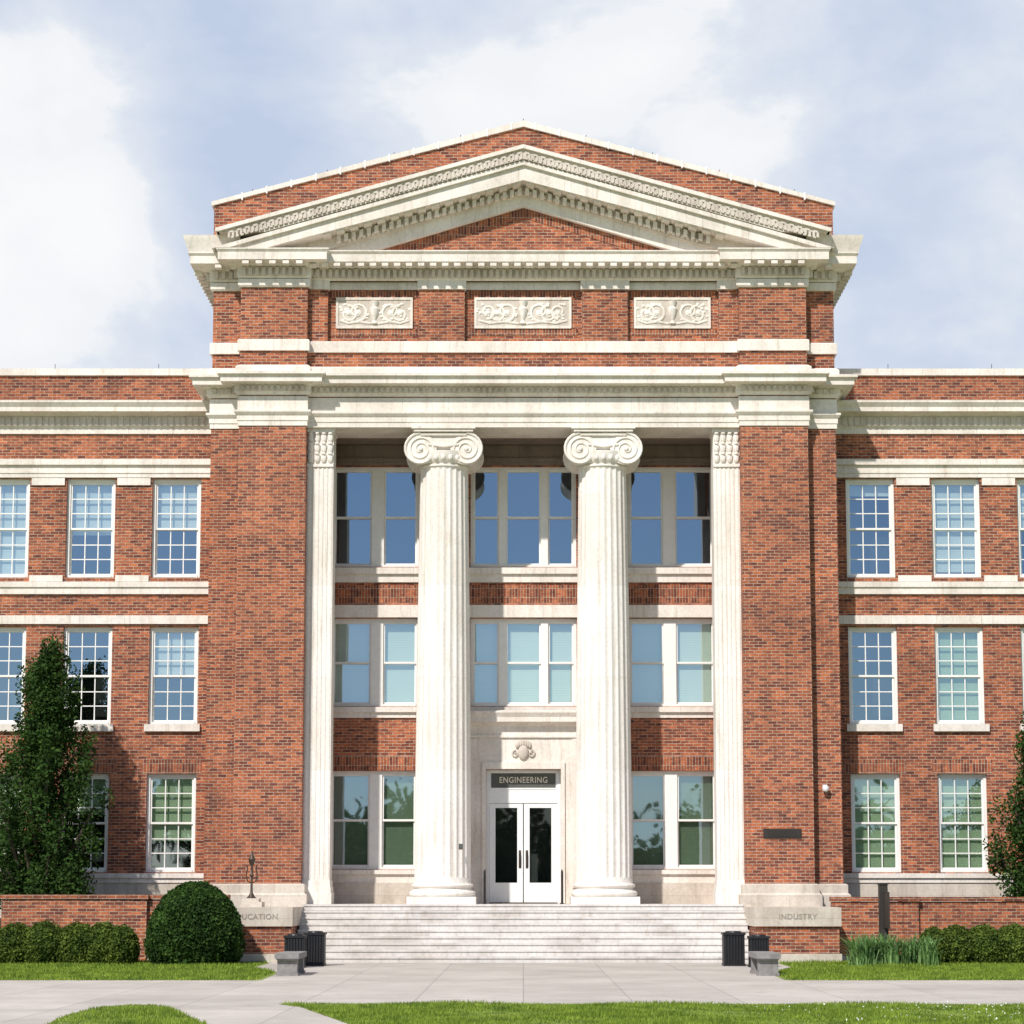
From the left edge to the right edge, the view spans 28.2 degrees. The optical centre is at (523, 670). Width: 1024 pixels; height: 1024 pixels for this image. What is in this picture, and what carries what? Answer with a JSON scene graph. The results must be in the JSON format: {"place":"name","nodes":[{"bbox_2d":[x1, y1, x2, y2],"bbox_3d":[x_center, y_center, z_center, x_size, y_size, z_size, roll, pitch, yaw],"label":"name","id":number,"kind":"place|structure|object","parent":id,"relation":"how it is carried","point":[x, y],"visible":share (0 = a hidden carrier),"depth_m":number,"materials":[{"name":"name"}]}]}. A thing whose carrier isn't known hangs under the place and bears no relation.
{"place":"outdoors","nodes":[
{"label":"outdoors","id":0,"kind":"place"},
{"bbox_2d":[47,1005,193,1023],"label":"lawn","id":1,"kind":"structure","parent":0,"point":[61,1022],"depth_m":25.76,"materials":[{"name":"green plant"}]},
{"bbox_2d":[0,963,1023,1023],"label":"sidewalk","id":2,"kind":"structure","parent":0,"point":[207,1001],"depth_m":33.49,"materials":[{"name":"concrete"}]},
{"bbox_2d":[275,951,306,975],"bbox_3d":[-4.517,5.695,39.617,0.460,0.426,1.500,0,-6,0],"label":"concrete bench","id":3,"kind":"object","parent":2,"relation":"on","point":[290,963],"visible":1,"depth_m":38.96,"materials":[{"name":"grey concrete"}]},
{"bbox_2d":[283,934,306,967],"bbox_3d":[-4.848,5.953,43.310,0.460,0.711,0.460,0,-6,0],"label":"trash can","id":4,"kind":"object","parent":2,"relation":"on","point":[294,942],"visible":0.63,"depth_m":43.12,"materials":[{"name":"black paint"}]},
{"bbox_2d":[304,931,326,965],"bbox_3d":[-4.523,6.041,44.307,0.460,0.751,0.460,0,-6,0],"label":"trash can","id":5,"kind":"object","parent":2,"relation":"on","point":[316,947],"visible":0.91,"depth_m":44.11,"materials":[{"name":"black paint"}]},
{"bbox_2d":[298,904,748,962],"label":"stone staircase","id":6,"kind":"structure","parent":2,"relation":"on","point":[523,936],"depth_m":47.31,"materials":[{"name":"stone"}]},
{"bbox_2d":[721,931,745,965],"bbox_3d":[4.564,6.041,44.307,0.490,0.751,0.490,0,-6,0],"label":"trash can","id":7,"kind":"object","parent":2,"relation":"on","point":[733,948],"visible":1,"depth_m":44.10,"materials":[{"name":"black paint"}]},
{"bbox_2d":[747,934,769,966],"bbox_3d":[5.021,5.984,43.508,0.440,0.691,0.440,0,-6,0],"label":"trash can","id":8,"kind":"object","parent":2,"relation":"on","point":[758,942],"visible":0.59,"depth_m":43.33,"materials":[{"name":"black paint"}]},
{"bbox_2d":[748,951,780,975],"bbox_3d":[4.683,5.695,39.617,0.460,0.426,1.500,0,-6,0],"label":"concrete bench","id":9,"kind":"object","parent":2,"relation":"on","point":[764,963],"visible":1,"depth_m":38.96,"materials":[{"name":"grey concrete"}]},
{"bbox_2d":[0,0,1023,368],"label":"sky","id":10,"kind":"structure","parent":0,"point":[123,122],"materials":[{"name":"white"}]},
{"bbox_2d":[0,958,1023,1023],"bbox_3d":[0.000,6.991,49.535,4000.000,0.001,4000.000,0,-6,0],"label":"lawn","id":11,"kind":"structure","parent":0,"point":[274,973],"depth_m":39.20,"materials":[{"name":"green plant"}]},
{"bbox_2d":[0,920,141,963],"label":"clipped hedge","id":12,"kind":"object","parent":11,"relation":"on","point":[45,941],"visible":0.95,"depth_m":45.20,"materials":[{"name":"green plant"}]},
{"bbox_2d":[1,899,161,960],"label":"brick courses","id":13,"kind":"object","parent":11,"relation":"on","point":[134,914],"visible":0.36,"depth_m":47.62,"materials":[{"name":"red brick"}]},
{"bbox_2d":[0,894,230,898],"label":"coping","id":14,"kind":"object","parent":13,"relation":"on","point":[141,896],"visible":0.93,"depth_m":47.62,"materials":[{"name":"stone"}]},
{"bbox_2d":[143,880,246,964],"bbox_3d":[-7.329,5.616,45.468,2.283,1.909,2.289,0,-6,0],"label":"yew shrub","id":15,"kind":"object","parent":11,"relation":"on","point":[197,922],"visible":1,"depth_m":44.71,"materials":[{"name":"green plant"}]},
{"bbox_2d":[236,906,303,962],"bbox_3d":[-5.954,6.189,47.932,1.421,1.248,3.360,0,-6,0],"label":"inscribed stair pedestal","id":16,"kind":"object","parent":11,"relation":"on","point":[266,929],"visible":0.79,"depth_m":46.32,"materials":[{"name":"stone"}]},
{"bbox_2d":[238,851,264,906],"bbox_3d":[-6.417,4.921,48.150,0.560,1.320,0.560,0,-6,0],"label":"bronze ornament","id":17,"kind":"object","parent":16,"relation":"on","point":[251,900],"visible":1,"depth_m":48.05,"materials":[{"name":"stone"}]},
{"bbox_2d":[0,883,1011,917],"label":"stone base","id":18,"kind":"object","parent":11,"relation":"on","point":[749,895],"visible":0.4,"depth_m":51.26,"materials":[{"name":"beige stone"}]},
{"bbox_2d":[407,877,476,903],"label":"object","id":19,"kind":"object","parent":18,"relation":"on","point":[442,890],"depth_m":49.80,"materials":[{"name":"stone"}]},
{"bbox_2d":[414,466,470,877],"bbox_3d":[-2.002,0.054,51.073,1.400,10.245,1.400,0,-6,0],"label":"fluted shaft","id":20,"kind":"object","parent":19,"relation":"on","point":[443,793],"visible":0.98,"depth_m":50.55,"materials":[{"name":"stone"}]},
{"bbox_2d":[404,426,483,473],"bbox_3d":[-2.002,-5.519,51.678,1.976,1.066,1.500,0,-6,0],"label":"volute capital","id":21,"kind":"object","parent":20,"relation":"on","point":[440,447],"visible":0.93,"depth_m":51.07,"materials":[{"name":"stone"}]},
{"bbox_2d":[482,870,486,903],"bbox_3d":[-0.966,5.388,50.795,0.100,0.860,1.055,0,-6,0],"label":"door handrail","id":22,"kind":"object","parent":18,"relation":"on","point":[484,888],"depth_m":50.33,"materials":[{"name":"grey metal"}]},
{"bbox_2d":[560,869,564,903],"bbox_3d":[0.966,5.388,50.795,0.100,0.860,1.055,0,-6,0],"label":"door handrail","id":23,"kind":"object","parent":18,"relation":"on","point":[562,887],"depth_m":50.39,"materials":[{"name":"grey metal"}]},
{"bbox_2d":[570,877,639,903],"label":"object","id":24,"kind":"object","parent":18,"relation":"on","point":[604,890],"depth_m":49.80,"materials":[{"name":"stone"}]},
{"bbox_2d":[576,466,631,877],"bbox_3d":[2.002,0.054,51.073,1.400,10.245,1.400,0,-6,0],"label":"fluted shaft","id":25,"kind":"object","parent":24,"relation":"on","point":[603,793],"visible":0.98,"depth_m":50.55,"materials":[{"name":"stone"}]},
{"bbox_2d":[563,426,642,473],"bbox_3d":[2.002,-5.519,51.678,1.976,1.066,1.500,0,-6,0],"label":"volute capital","id":26,"kind":"object","parent":25,"relation":"on","point":[607,447],"visible":0.95,"depth_m":51.07,"materials":[{"name":"stone"}]},
{"bbox_2d":[0,127,1023,883],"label":"brick walls","id":27,"kind":"structure","parent":11,"relation":"on","point":[244,743],"depth_m":51.41,"materials":[{"name":"red brick"}]},
{"bbox_2d":[0,208,1022,773],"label":"soldier course bricks","id":28,"kind":"object","parent":27,"relation":"attached to","point":[522,594],"visible":0.72,"depth_m":51.75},
{"bbox_2d":[0,120,1023,903],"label":"limestone trim","id":29,"kind":"structure","parent":27,"relation":"attached to","point":[496,734],"depth_m":51.40,"materials":[{"name":"beige stone"}]},
{"bbox_2d":[511,740,534,759],"bbox_3d":[0.000,2.043,52.245,0.612,0.530,0.140,0,-6,0],"label":"portal cartouche","id":30,"kind":"object","parent":29,"relation":"attached to","point":[523,753],"visible":1,"depth_m":52.21,"materials":[{"name":"stone"}]},
{"bbox_2d":[0,467,1023,871],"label":"window frames","id":31,"kind":"structure","parent":27,"relation":"attached to","point":[378,663],"depth_m":52.48,"materials":[{"name":"white wood"}]},
{"bbox_2d":[0,633,981,867],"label":"green blinds","id":32,"kind":"object","parent":31,"relation":"attached to","point":[861,814],"visible":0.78,"depth_m":51.82,"materials":[{"name":"fabric"}]},
{"bbox_2d":[0,485,1023,674],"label":"grey blinds","id":33,"kind":"object","parent":31,"relation":"attached to","point":[190,521],"visible":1,"depth_m":52.60,"materials":[{"name":"grey fabric"}]},
{"bbox_2d":[333,776,712,864],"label":"dark blinds","id":34,"kind":"object","parent":31,"relation":"attached to","point":[351,802],"visible":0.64,"depth_m":52.58,"materials":[{"name":"green glass"}]},
{"bbox_2d":[335,624,711,701],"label":"pale blinds","id":35,"kind":"object","parent":31,"relation":"attached to","point":[352,681],"visible":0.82,"depth_m":53.02,"materials":[{"name":"white fabric"}]},
{"bbox_2d":[0,473,1023,901],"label":"room interiors","id":36,"kind":"object","parent":27,"relation":"in","point":[692,493],"visible":0.2,"depth_m":53.53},
{"bbox_2d":[0,376,1023,399],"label":"parapet brickwork","id":37,"kind":"object","parent":27,"relation":"attached to","point":[183,388],"depth_m":52.88,"materials":[{"name":"brick"}]},
{"bbox_2d":[1,149,1023,425],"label":"carved mouldings","id":38,"kind":"object","parent":27,"relation":"attached to","point":[411,185],"visible":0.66,"depth_m":51.38,"materials":[{"name":"beige stone"}]},
{"bbox_2d":[302,428,744,903],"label":"corner pilasters","id":39,"kind":"object","parent":27,"relation":"attached to","point":[317,880],"visible":1,"depth_m":50.68,"materials":[{"name":"stone"}]},
{"bbox_2d":[336,438,710,465],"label":"porch soffit","id":40,"kind":"structure","parent":27,"relation":"attached to","point":[523,452],"depth_m":53.26,"materials":[{"name":"stone"}]},
{"bbox_2d":[486,770,560,903],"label":"entrance doors","id":41,"kind":"structure","parent":27,"relation":"attached to","point":[517,798],"depth_m":52.35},
{"bbox_2d":[489,850,556,903],"bbox_3d":[0.000,5.293,52.242,1.740,1.359,0.124,0,-6,0],"label":"door hardware","id":42,"kind":"object","parent":41,"relation":"attached to","point":[523,902],"depth_m":52.12,"materials":[{"name":"black metal"}]},
{"bbox_2d":[500,777,546,782],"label":"sign letters","id":43,"kind":"object","parent":41,"relation":"attached to","point":[524,779],"visible":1,"depth_m":52.48,"materials":[{"name":"silver metal"}]},
{"bbox_2d":[491,773,555,787],"bbox_3d":[0.000,2.835,52.531,1.656,0.391,0.080,0,-6,0],"label":"entrance sign","id":44,"kind":"object","parent":41,"relation":"attached to","point":[496,780],"visible":1,"depth_m":52.49,"materials":[{"name":"black metal"}]},
{"bbox_2d":[241,122,805,199],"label":"coping seams","id":45,"kind":"object","parent":27,"relation":"on","point":[511,129],"visible":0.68,"depth_m":51.69,"materials":[{"name":"beige stone"}]},
{"bbox_2d":[763,829,800,837],"bbox_3d":[6.331,3.986,49.838,0.928,0.231,0.046,0,-6,0],"label":"wall plaque","id":46,"kind":"object","parent":27,"relation":"attached to","point":[781,833],"depth_m":49.82,"materials":[{"name":"grey metal"}]},
{"bbox_2d":[822,785,828,791],"bbox_3d":[7.444,2.909,50.222,0.170,0.190,0.215,0,-6,0],"label":"security camera","id":47,"kind":"object","parent":27,"relation":"attached to","point":[825,788],"visible":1,"depth_m":50.14,"materials":[{"name":"white paint"}]},
{"bbox_2d":[743,906,841,962],"bbox_3d":[6.234,6.189,47.932,1.982,1.248,3.360,0,-6,0],"label":"inscribed stair pedestal","id":48,"kind":"object","parent":11,"relation":"on","point":[798,933],"visible":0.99,"depth_m":46.32,"materials":[{"name":"brick"}]},
{"bbox_2d":[877,883,889,940],"bbox_3d":[8.031,5.609,45.153,0.280,1.800,0.890,0,-6,0],"label":"sign post","id":49,"kind":"object","parent":11,"relation":"on","point":[884,907],"visible":0.66,"depth_m":45.35,"materials":[{"name":"grey metal"}]},
{"bbox_2d":[840,931,942,965],"bbox_3d":[8.053,6.074,44.583,2.518,0.753,2.103,0,-6,0],"label":"iris clump","id":50,"kind":"object","parent":11,"relation":"on","point":[868,951],"visible":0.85,"depth_m":44.14,"materials":[{"name":"green plant"}]},
{"bbox_2d":[831,902,1023,955],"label":"brick courses","id":51,"kind":"object","parent":11,"relation":"on","point":[908,919],"visible":0.48,"depth_m":47.60,"materials":[{"name":"red brick"}]},
{"bbox_2d":[829,897,1023,901],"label":"coping","id":52,"kind":"object","parent":51,"relation":"on","point":[909,899],"visible":1,"depth_m":47.61,"materials":[{"name":"stone"}]},
{"bbox_2d":[917,922,1023,963],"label":"clipped hedge","id":53,"kind":"object","parent":11,"relation":"on","point":[980,943],"visible":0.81,"depth_m":45.26,"materials":[{"name":"green plant"}]},
{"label":"planting bed soil","id":54,"kind":"structure","parent":11,"relation":"on","visible":0},
{"bbox_2d":[0,632,115,912],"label":"deciduous tree","id":55,"kind":"object","parent":54,"relation":"on","point":[36,865],"visible":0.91,"depth_m":49.17,"materials":[{"name":"green plant"}]},
{"bbox_2d":[982,711,1023,901],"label":"deciduous tree","id":56,"kind":"object","parent":54,"relation":"on","point":[1016,886],"visible":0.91,"depth_m":49.13,"materials":[{"name":"green plant"}]},
{"bbox_2d":[338,300,708,324],"bbox_3d":[0.022,-9.039,51.613,9.414,0.603,0.253,0,-6,0],"label":"carved scroll relief","id":57,"kind":"object","parent":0,"point":[523,310],"visible":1,"depth_m":51.57},
{"bbox_2d":[282,1003,1023,1023],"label":"lawn","id":58,"kind":"structure","parent":0,"point":[955,1013],"depth_m":26.82,"materials":[{"name":"green plant"}]},
{"bbox_2d":[764,1001,1015,1020],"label":"clover flowers","id":59,"kind":"object","parent":58,"relation":"on","point":[929,1010],"visible":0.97,"depth_m":27.00,"materials":[{"name":"plant"}]}
]}

